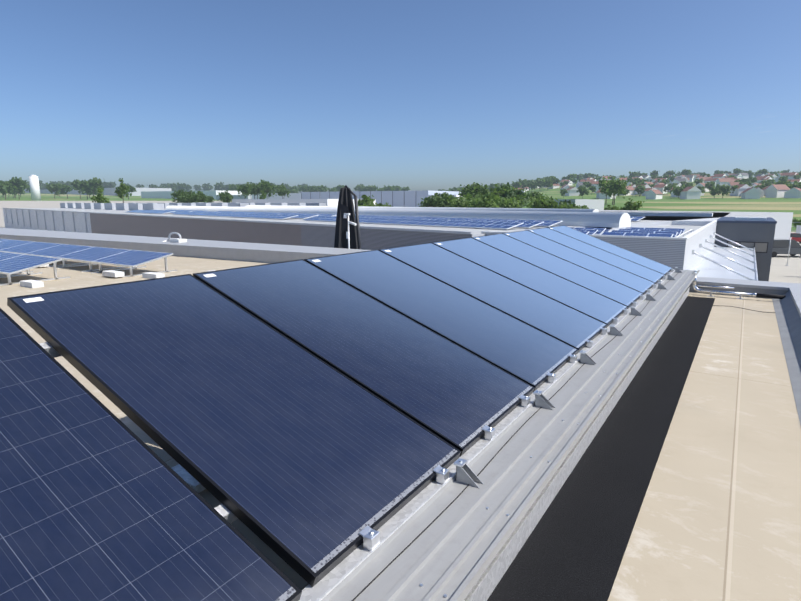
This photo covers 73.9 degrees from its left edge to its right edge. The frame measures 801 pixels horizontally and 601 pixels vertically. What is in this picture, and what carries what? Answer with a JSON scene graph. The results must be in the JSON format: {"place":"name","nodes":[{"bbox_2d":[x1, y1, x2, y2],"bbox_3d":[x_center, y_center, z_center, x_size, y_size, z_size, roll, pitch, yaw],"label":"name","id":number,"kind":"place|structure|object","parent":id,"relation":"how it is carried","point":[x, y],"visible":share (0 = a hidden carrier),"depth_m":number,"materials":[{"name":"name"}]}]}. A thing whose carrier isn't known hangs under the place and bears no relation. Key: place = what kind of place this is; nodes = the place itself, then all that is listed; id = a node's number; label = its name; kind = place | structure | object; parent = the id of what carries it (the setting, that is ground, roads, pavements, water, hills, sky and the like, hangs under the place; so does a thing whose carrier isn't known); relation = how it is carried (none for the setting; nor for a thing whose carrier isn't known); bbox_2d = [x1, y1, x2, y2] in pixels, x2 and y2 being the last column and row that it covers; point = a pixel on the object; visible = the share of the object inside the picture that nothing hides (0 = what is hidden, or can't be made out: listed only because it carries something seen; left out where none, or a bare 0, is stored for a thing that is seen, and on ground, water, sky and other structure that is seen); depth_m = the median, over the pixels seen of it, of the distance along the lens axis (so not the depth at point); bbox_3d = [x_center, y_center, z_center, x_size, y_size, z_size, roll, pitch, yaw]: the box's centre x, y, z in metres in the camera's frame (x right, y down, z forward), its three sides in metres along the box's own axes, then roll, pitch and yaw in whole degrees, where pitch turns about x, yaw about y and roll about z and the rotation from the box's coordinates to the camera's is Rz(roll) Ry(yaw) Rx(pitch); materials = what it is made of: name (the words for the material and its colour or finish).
{"place":"outdoors","nodes":[
{"label":"outdoors","id":0,"kind":"place"},
{"bbox_2d":[0,181,800,231],"bbox_3d":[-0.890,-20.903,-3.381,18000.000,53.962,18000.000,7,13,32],"label":"terrain","id":1,"kind":"structure","parent":0,"point":[707,201],"depth_m":316.18,"materials":[{"name":"plant"}]},
{"bbox_2d":[0,180,12,199],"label":"tree","id":2,"kind":"object","parent":1,"relation":"on","point":[5,187],"visible":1,"depth_m":484.54,"materials":[{"name":"green plant"}]},
{"bbox_2d":[7,177,29,198],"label":"tree","id":3,"kind":"object","parent":1,"relation":"on","point":[19,183],"visible":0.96,"depth_m":502.92,"materials":[{"name":"green plant"}]},
{"bbox_2d":[29,175,40,199],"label":"white silo","id":4,"kind":"object","parent":1,"relation":"on","point":[34,187],"visible":0.81,"depth_m":420.17,"materials":[{"name":"white"}]},
{"bbox_2d":[45,183,60,197],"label":"tree","id":5,"kind":"object","parent":1,"relation":"on","point":[52,188],"visible":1,"depth_m":573.89,"materials":[{"name":"green plant"}]},
{"bbox_2d":[60,184,72,198],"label":"tree","id":6,"kind":"object","parent":1,"relation":"on","point":[64,188],"visible":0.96,"depth_m":602.46,"materials":[{"name":"green plant"}]},
{"bbox_2d":[69,179,84,198],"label":"tree","id":7,"kind":"object","parent":1,"relation":"on","point":[74,183],"visible":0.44,"depth_m":596.21,"materials":[{"name":"green plant"}]},
{"bbox_2d":[77,180,95,199],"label":"tree","id":8,"kind":"object","parent":1,"relation":"on","point":[81,185],"visible":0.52,"depth_m":531.90,"materials":[{"name":"green plant"}]},
{"bbox_2d":[84,177,104,193],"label":"tree","id":9,"kind":"object","parent":1,"relation":"on","point":[94,183],"visible":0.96,"depth_m":527.61,"materials":[{"name":"green plant"}]},
{"bbox_2d":[24,188,171,195],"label":"buildings","id":10,"kind":"structure","parent":1,"relation":"on","point":[108,191],"depth_m":932.63,"materials":[{"name":"grey"}]},
{"bbox_2d":[91,188,110,202],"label":"birch tree","id":11,"kind":"object","parent":1,"relation":"on","point":[99,198],"visible":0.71,"depth_m":128.62,"materials":[{"name":"green plant"}]},
{"bbox_2d":[114,178,129,202],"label":"birch tree","id":12,"kind":"object","parent":1,"relation":"on","point":[120,190],"visible":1,"depth_m":199.59,"materials":[{"name":"green plant"}]},
{"bbox_2d":[124,184,136,199],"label":"tree","id":13,"kind":"object","parent":1,"relation":"on","point":[132,189],"visible":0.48,"depth_m":542.60,"materials":[{"name":"green plant"}]},
{"bbox_2d":[171,189,185,202],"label":"deciduous tree","id":14,"kind":"object","parent":1,"relation":"on","point":[175,194],"visible":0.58,"depth_m":232.73,"materials":[{"name":"green plant"}]},
{"bbox_2d":[176,182,187,190],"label":"tree","id":15,"kind":"object","parent":1,"relation":"on","point":[183,186],"visible":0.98,"depth_m":1149.70,"materials":[{"name":"green plant"}]},
{"bbox_2d":[179,194,194,202],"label":"deciduous tree","id":16,"kind":"object","parent":1,"relation":"on","point":[186,198],"visible":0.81,"depth_m":214.52,"materials":[{"name":"green plant"}]},
{"bbox_2d":[141,190,249,198],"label":"hall","id":17,"kind":"structure","parent":1,"relation":"on","point":[163,194],"depth_m":677.69,"materials":[{"name":"white"}]},
{"bbox_2d":[192,191,208,202],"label":"deciduous tree","id":18,"kind":"object","parent":1,"relation":"on","point":[199,195],"visible":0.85,"depth_m":212.94,"materials":[{"name":"green plant"}]},
{"bbox_2d":[221,192,231,202],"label":"deciduous tree","id":19,"kind":"object","parent":1,"relation":"on","point":[225,197],"visible":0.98,"depth_m":232.70,"materials":[{"name":"green plant"}]},
{"bbox_2d":[216,195,251,199],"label":"hall","id":20,"kind":"structure","parent":1,"relation":"on","point":[238,197],"depth_m":520.41,"materials":[{"name":"grey"}]},
{"bbox_2d":[236,182,253,197],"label":"deciduous tree","id":21,"kind":"object","parent":1,"relation":"on","point":[244,190],"visible":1,"depth_m":321.68,"materials":[{"name":"green plant"}]},
{"bbox_2d":[249,182,262,198],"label":"deciduous tree","id":22,"kind":"object","parent":1,"relation":"on","point":[255,190],"visible":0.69,"depth_m":335.66,"materials":[{"name":"green plant"}]},
{"bbox_2d":[258,181,276,196],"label":"deciduous tree","id":23,"kind":"object","parent":1,"relation":"on","point":[267,186],"visible":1,"depth_m":330.36,"materials":[{"name":"green plant"}]},
{"bbox_2d":[252,193,300,198],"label":"hall","id":24,"kind":"structure","parent":1,"relation":"on","point":[295,196],"depth_m":447.82,"materials":[{"name":"white"}]},
{"bbox_2d":[276,187,290,196],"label":"deciduous tree","id":25,"kind":"object","parent":1,"relation":"on","point":[283,192],"visible":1,"depth_m":356.17,"materials":[{"name":"green plant"}]},
{"bbox_2d":[232,199,375,205],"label":"white hall","id":26,"kind":"structure","parent":1,"relation":"on","point":[331,202],"depth_m":202.79,"materials":[{"name":"white"}]},
{"bbox_2d":[298,185,309,191],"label":"tree","id":27,"kind":"object","parent":1,"relation":"on","point":[305,188],"visible":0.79,"depth_m":853.67,"materials":[{"name":"green plant"}]},
{"bbox_2d":[358,195,378,206],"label":"deciduous tree","id":28,"kind":"object","parent":1,"relation":"on","point":[365,199],"visible":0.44,"depth_m":119.72,"materials":[{"name":"green plant"}]},
{"bbox_2d":[302,190,460,206],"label":"warehouse","id":29,"kind":"structure","parent":1,"relation":"on","point":[406,198],"depth_m":242.81,"materials":[{"name":"grey"}]},
{"bbox_2d":[3,208,792,249],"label":"hall body","id":30,"kind":"structure","parent":1,"relation":"on","point":[268,233],"depth_m":44.68,"materials":[{"name":"grey"}]},
{"bbox_2d":[60,202,325,210],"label":"hall roof light boxes","id":31,"kind":"object","parent":30,"relation":"on","point":[133,206],"visible":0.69,"depth_m":97.96,"materials":[{"name":"plastic"}]},
{"bbox_2d":[5,208,472,233],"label":"hall facade posts","id":32,"kind":"object","parent":30,"relation":"on","point":[417,230],"visible":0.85,"depth_m":41.50,"materials":[{"name":"grey"}]},
{"bbox_2d":[127,209,685,236],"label":"solar panels","id":33,"kind":"object","parent":30,"relation":"on","point":[488,223],"visible":0.5,"depth_m":33.90,"materials":[{"name":"glass"}]},
{"bbox_2d":[420,193,438,206],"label":"bush","id":34,"kind":"object","parent":1,"relation":"on","point":[427,202],"visible":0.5,"depth_m":133.27,"materials":[{"name":"green plant"}]},
{"bbox_2d":[432,192,451,206],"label":"bush","id":35,"kind":"object","parent":1,"relation":"on","point":[443,199],"visible":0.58,"depth_m":126.55,"materials":[{"name":"green plant"}]},
{"bbox_2d":[449,193,472,205],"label":"deciduous tree","id":36,"kind":"object","parent":1,"relation":"on","point":[453,203],"visible":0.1,"depth_m":116.25,"materials":[{"name":"green plant"}]},
{"bbox_2d":[452,197,471,207],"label":"bush","id":37,"kind":"object","parent":1,"relation":"on","point":[462,204],"visible":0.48,"depth_m":113.20,"materials":[{"name":"green plant"}]},
{"bbox_2d":[458,184,470,197],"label":"deciduous tree","id":38,"kind":"object","parent":1,"relation":"on","point":[462,193],"visible":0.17,"depth_m":179.23,"materials":[{"name":"green plant"}]},
{"bbox_2d":[464,182,492,196],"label":"deciduous tree","id":39,"kind":"object","parent":1,"relation":"on","point":[474,189],"visible":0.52,"depth_m":164.54,"materials":[{"name":"green plant"}]},
{"bbox_2d":[468,193,500,207],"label":"bush","id":40,"kind":"object","parent":1,"relation":"on","point":[485,201],"visible":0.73,"depth_m":107.68,"materials":[{"name":"green plant"}]},
{"bbox_2d":[485,184,513,197],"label":"deciduous tree","id":41,"kind":"object","parent":1,"relation":"on","point":[497,191],"visible":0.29,"depth_m":147.21,"materials":[{"name":"green plant"}]},
{"bbox_2d":[499,196,519,207],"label":"bush","id":42,"kind":"object","parent":1,"relation":"on","point":[506,204],"visible":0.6,"depth_m":119.95,"materials":[{"name":"green plant"}]},
{"bbox_2d":[500,182,527,196],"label":"deciduous tree","id":43,"kind":"object","parent":1,"relation":"on","point":[519,192],"visible":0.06,"depth_m":160.77,"materials":[{"name":"green plant"}]},
{"bbox_2d":[502,190,531,206],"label":"deciduous tree","id":44,"kind":"object","parent":1,"relation":"on","point":[511,194],"visible":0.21,"depth_m":144.84,"materials":[{"name":"green plant"}]},
{"bbox_2d":[511,180,522,187],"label":"tree","id":45,"kind":"object","parent":1,"relation":"on","point":[516,184],"visible":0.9,"depth_m":732.76,"materials":[{"name":"green plant"}]},
{"bbox_2d":[527,191,546,201],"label":"deciduous tree","id":46,"kind":"object","parent":1,"relation":"on","point":[534,192],"visible":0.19,"depth_m":168.06,"materials":[{"name":"green plant"}]},
{"bbox_2d":[526,193,557,208],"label":"bush","id":47,"kind":"object","parent":1,"relation":"on","point":[539,202],"visible":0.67,"depth_m":104.07,"materials":[{"name":"green plant"}]},
{"bbox_2d":[555,202,577,208],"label":"bush","id":48,"kind":"object","parent":1,"relation":"on","point":[562,205],"visible":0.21,"depth_m":120.78,"materials":[{"name":"green plant"}]},
{"bbox_2d":[554,199,603,209],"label":"grey hall","id":49,"kind":"structure","parent":1,"relation":"on","point":[598,204],"depth_m":158.34,"materials":[{"name":"grey"}]},
{"bbox_2d":[576,187,588,198],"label":"tree","id":50,"kind":"object","parent":1,"relation":"on","point":[583,190],"visible":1,"depth_m":449.51,"materials":[{"name":"green plant"}]},
{"bbox_2d":[485,221,716,270],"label":"building wall","id":51,"kind":"structure","parent":1,"relation":"on","point":[673,253],"depth_m":21.80,"materials":[{"name":"metal"}]},
{"bbox_2d":[481,220,716,239],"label":"roof parapet","id":52,"kind":"structure","parent":51,"relation":"on","point":[688,236],"depth_m":22.26,"materials":[{"name":"white"}]},
{"bbox_2d":[692,232,756,280],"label":"metal struts","id":53,"kind":"object","parent":51,"relation":"attached to","point":[721,265],"visible":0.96,"depth_m":26.96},
{"bbox_2d":[695,247,757,280],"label":"canopy roof","id":54,"kind":"structure","parent":53,"relation":"hanging from","point":[706,268],"depth_m":28.52,"materials":[{"name":"metal"}]},
{"bbox_2d":[597,177,611,203],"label":"deciduous tree","id":55,"kind":"object","parent":1,"relation":"on","point":[601,183],"visible":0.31,"depth_m":295.66,"materials":[{"name":"green plant"}]},
{"bbox_2d":[602,177,624,204],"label":"deciduous tree","id":56,"kind":"object","parent":1,"relation":"on","point":[612,182],"visible":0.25,"depth_m":282.07,"materials":[{"name":"green plant"}]},
{"bbox_2d":[604,177,630,204],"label":"deciduous tree","id":57,"kind":"object","parent":1,"relation":"on","point":[620,185],"visible":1,"depth_m":273.02,"materials":[{"name":"green plant"}]},
{"bbox_2d":[621,198,643,209],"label":"bush","id":58,"kind":"object","parent":1,"relation":"on","point":[631,205],"visible":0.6,"depth_m":119.45,"materials":[{"name":"green plant"}]},
{"bbox_2d":[514,172,800,198],"bbox_3d":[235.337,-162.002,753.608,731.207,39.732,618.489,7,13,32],"label":"village houses","id":59,"kind":"structure","parent":1,"relation":"on","point":[743,191],"depth_m":513.76,"materials":[{"name":"white"}]},
{"bbox_2d":[606,211,723,225],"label":"hall body","id":60,"kind":"structure","parent":1,"relation":"on","point":[698,222],"depth_m":42.18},
{"bbox_2d":[618,212,712,216],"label":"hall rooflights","id":61,"kind":"object","parent":60,"relation":"on","point":[669,214],"visible":0.36,"depth_m":54.43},
{"bbox_2d":[709,187,720,196],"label":"tree","id":62,"kind":"object","parent":1,"relation":"on","point":[713,191],"visible":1,"depth_m":412.29,"materials":[{"name":"green plant"}]},
{"bbox_2d":[717,185,731,197],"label":"tree","id":63,"kind":"object","parent":1,"relation":"on","point":[726,190],"visible":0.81,"depth_m":411.61,"materials":[{"name":"green plant"}]},
{"bbox_2d":[714,217,776,280],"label":"building","id":64,"kind":"structure","parent":1,"relation":"on","point":[731,228],"depth_m":39.08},
{"bbox_2d":[727,241,768,252],"bbox_3d":[25.667,-3.980,39.428,2.550,0.770,0.405,7,13,32],"label":"window","id":65,"kind":"structure","parent":64,"relation":"in","point":[761,247],"depth_m":39.00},
{"bbox_2d":[735,217,766,219],"bbox_3d":[27.018,-6.317,41.073,2.000,0.200,1.200,7,13,32],"label":"building rooflight","id":66,"kind":"object","parent":64,"relation":"on","point":[750,218],"visible":1,"depth_m":40.66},
{"bbox_2d":[0,0,800,192],"label":"sky","id":67,"kind":"structure","parent":0,"point":[419,95],"materials":[{"name":"blue"}]},
{"bbox_2d":[165,205,693,237],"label":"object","id":68,"kind":"object","parent":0,"point":[584,217],"visible":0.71,"depth_m":41.26,"materials":[{"name":"metal"}]},
{"bbox_2d":[321,269,699,600],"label":"sheet metal tray","id":69,"kind":"object","parent":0,"point":[452,550],"visible":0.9,"depth_m":2.26,"materials":[{"name":"metal"}]},
{"bbox_2d":[352,277,673,600],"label":"tray cable","id":70,"kind":"object","parent":69,"relation":"on","point":[468,484],"visible":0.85,"depth_m":2.17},
{"bbox_2d":[420,274,693,597],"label":"screws","id":71,"kind":"object","parent":69,"relation":"attached to","point":[445,595],"visible":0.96,"depth_m":2.14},
{"bbox_2d":[456,268,681,488],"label":"support brackets","id":72,"kind":"object","parent":69,"relation":"on","point":[465,474],"visible":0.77,"depth_m":3.19,"materials":[{"name":"metal"}]},
{"bbox_2d":[454,267,677,466],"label":"tray bracket tabs","id":73,"kind":"object","parent":72,"relation":"attached to","point":[459,462],"visible":0.98,"depth_m":3.18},
{"bbox_2d":[769,232,800,283],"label":"parking lot paving","id":74,"kind":"structure","parent":0,"point":[780,271],"depth_m":45.89,"materials":[{"name":"concrete"}]},
{"bbox_2d":[772,239,800,256],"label":"van","id":75,"kind":"object","parent":74,"relation":"on","point":[780,246],"visible":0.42,"depth_m":55.47,"materials":[{"name":"grey paint"}]},
{"bbox_2d":[790,233,800,242],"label":"truck","id":76,"kind":"object","parent":74,"relation":"on","point":[796,236],"visible":0.27,"depth_m":73.55,"materials":[{"name":"red paint"}]},
{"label":"building walls","id":77,"kind":"object","parent":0,"visible":0},
{"bbox_2d":[0,256,800,600],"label":"flat roof surface","id":78,"kind":"object","parent":77,"relation":"on","point":[718,516],"depth_m":3.25,"materials":[{"name":"concrete"}]},
{"bbox_2d":[0,257,177,285],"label":"roof pv supports","id":79,"kind":"object","parent":78,"relation":"on","point":[64,265],"visible":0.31,"depth_m":12.17,"materials":[{"name":"metal"}]},
{"bbox_2d":[0,239,172,274],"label":"solar panels","id":80,"kind":"object","parent":79,"relation":"on","point":[16,256],"visible":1,"depth_m":12.60,"materials":[{"name":"glass"}]},
{"bbox_2d":[20,264,164,287],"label":"ballast blocks","id":81,"kind":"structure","parent":78,"relation":"on","point":[38,284],"depth_m":11.23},
{"bbox_2d":[39,342,237,523],"bbox_3d":[0.332,0.329,4.347,1.467,0.981,13.540,7,13,32],"label":"collector substructure","id":82,"kind":"object","parent":78,"relation":"on","point":[230,517],"depth_m":2.44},
{"bbox_2d":[0,228,369,262],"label":"parapet wall","id":83,"kind":"structure","parent":78,"relation":"on","point":[249,252],"depth_m":15.93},
{"bbox_2d":[170,238,186,242],"bbox_3d":[-7.017,-1.897,16.821,0.450,0.104,0.300,7,13,32],"label":"parapet junction box","id":84,"kind":"object","parent":83,"relation":"on","point":[177,240],"visible":1,"depth_m":16.69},
{"bbox_2d":[487,296,714,600],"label":"roof membrane strip","id":85,"kind":"object","parent":78,"relation":"on","point":[574,547],"visible":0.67,"depth_m":2.98,"materials":[{"name":"rubber"}]},
{"bbox_2d":[464,287,689,600],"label":"galvanised cable channel","id":86,"kind":"object","parent":85,"relation":"on","point":[491,576],"visible":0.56,"depth_m":2.88,"materials":[{"name":"metal"}]},
{"bbox_2d":[692,271,756,296],"bbox_3d":[5.436,-0.279,8.938,0.938,0.386,0.407,7,13,32],"label":"pipe","id":87,"kind":"object","parent":78,"relation":"on","point":[718,291],"visible":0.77,"depth_m":9.09,"materials":[{"name":"white"}]},
{"bbox_2d":[756,293,785,298],"bbox_3d":[6.046,-0.070,8.693,0.390,0.064,0.066,7,13,32],"label":"insulated solar pipe","id":88,"kind":"object","parent":78,"relation":"on","point":[774,296],"visible":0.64,"depth_m":8.67,"materials":[{"name":"black"}]},
{"bbox_3d":[1.468,0.703,3.949,0.250,0.393,12.520,7,13,32],"label":"tray","id":89,"kind":"object","parent":78,"relation":"on","visible":0},
{"bbox_2d":[299,270,674,600],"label":"mounting rail","id":90,"kind":"object","parent":89,"relation":"attached to","point":[326,585],"visible":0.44,"depth_m":2.13,"materials":[{"name":"metal"}]},
{"bbox_2d":[0,308,301,600],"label":"solar panel","id":91,"kind":"object","parent":90,"relation":"on","point":[99,501],"visible":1,"depth_m":1.68,"materials":[{"name":"blue glass"}]},
{"bbox_2d":[7,274,460,586],"bbox_3d":[-0.815,0.367,2.552,2.073,0.042,1.020,28,23,26],"label":"solar panel","id":92,"kind":"object","parent":90,"relation":"on","point":[306,465],"visible":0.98,"depth_m":2.35,"materials":[{"name":"blue glass"}]},
{"bbox_2d":[193,259,534,456],"bbox_3d":[-0.251,0.207,3.411,2.073,0.042,1.020,28,23,26],"label":"solar panel","id":93,"kind":"object","parent":90,"relation":"on","point":[458,397],"visible":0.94,"depth_m":3.27,"materials":[{"name":"blue glass"}]},
{"bbox_2d":[304,250,577,391],"bbox_3d":[0.313,0.047,4.270,2.073,0.042,1.020,28,23,26],"label":"solar panel","id":94,"kind":"object","parent":90,"relation":"on","point":[524,352],"visible":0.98,"depth_m":4.16,"materials":[{"name":"blue glass"}]},
{"bbox_2d":[378,243,606,352],"bbox_3d":[0.877,-0.114,5.129,2.073,0.042,1.020,28,23,26],"label":"solar panel","id":95,"kind":"object","parent":90,"relation":"on","point":[572,327],"visible":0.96,"depth_m":5.04,"materials":[{"name":"blue glass"}]},
{"bbox_2d":[359,269,673,550],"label":"mounting brackets","id":96,"kind":"object","parent":90,"relation":"attached to","point":[371,537],"visible":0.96,"depth_m":2.72,"materials":[{"name":"metal"}]},
{"bbox_2d":[432,237,627,327],"bbox_3d":[1.441,-0.274,5.988,2.073,0.042,1.020,28,23,26],"label":"solar panel","id":97,"kind":"object","parent":90,"relation":"on","point":[592,304],"visible":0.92,"depth_m":5.91,"materials":[{"name":"blue glass"}]},
{"bbox_2d":[471,233,642,308],"bbox_3d":[2.005,-0.435,6.847,2.073,0.042,1.020,28,23,26],"label":"solar panel","id":98,"kind":"object","parent":90,"relation":"on","point":[591,280],"visible":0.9,"depth_m":6.78,"materials":[{"name":"blue glass"}]},
{"bbox_2d":[502,230,654,294],"bbox_3d":[2.569,-0.595,7.706,2.073,0.042,1.020,28,23,26],"label":"solar panel","id":99,"kind":"object","parent":90,"relation":"on","point":[611,272],"visible":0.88,"depth_m":7.64,"materials":[{"name":"blue glass"}]},
{"bbox_2d":[528,228,664,283],"bbox_3d":[3.133,-0.755,8.565,2.073,0.042,1.020,28,23,26],"label":"solar panel","id":100,"kind":"object","parent":90,"relation":"on","point":[608,257],"visible":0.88,"depth_m":8.51,"materials":[{"name":"blue glass"}]},
{"bbox_2d":[547,225,672,275],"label":"solar panel","id":101,"kind":"object","parent":90,"relation":"on","point":[617,251],"visible":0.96,"depth_m":9.37,"materials":[{"name":"blue glass"}]},
{"bbox_2d":[685,283,788,297],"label":"parapet","id":102,"kind":"structure","parent":77,"relation":"on","point":[758,290],"depth_m":9.16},
{"bbox_2d":[692,277,788,289],"bbox_3d":[4.911,-0.442,10.150,4.035,0.050,0.670,7,13,32],"label":"parapet cap","id":103,"kind":"object","parent":102,"relation":"on","point":[745,283],"visible":0.29,"depth_m":9.32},
{"bbox_2d":[772,291,800,424],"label":"parapet","id":104,"kind":"structure","parent":77,"relation":"on","point":[788,317],"depth_m":6.23,"materials":[{"name":"metal"}]},
{"bbox_2d":[787,283,800,316],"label":"parapet cap","id":105,"kind":"object","parent":104,"relation":"on","point":[795,290],"visible":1,"depth_m":8.24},
{"bbox_3d":[-3.664,0.603,19.711,19.000,3.200,5.500,7,13,32],"label":"annex terrace roof","id":106,"kind":"object","parent":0,"visible":0},
{"bbox_2d":[344,213,356,248],"bbox_3d":[-1.432,-1.363,15.317,0.475,2.280,0.095,8,13,38],"label":"parasol crank","id":107,"kind":"object","parent":106,"relation":"on","point":[348,232],"visible":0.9,"depth_m":15.22,"materials":[{"name":"white paint"}]},
{"bbox_2d":[344,185,360,248],"bbox_3d":[-1.165,-1.823,15.620,1.122,3.081,1.000,7,13,32],"label":"closed parasol","id":108,"kind":"object","parent":106,"relation":"on","point":[357,217],"visible":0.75,"depth_m":15.54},
{"bbox_2d":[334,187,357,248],"bbox_3d":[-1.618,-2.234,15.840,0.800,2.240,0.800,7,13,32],"label":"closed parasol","id":109,"kind":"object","parent":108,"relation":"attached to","point":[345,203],"visible":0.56,"depth_m":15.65,"materials":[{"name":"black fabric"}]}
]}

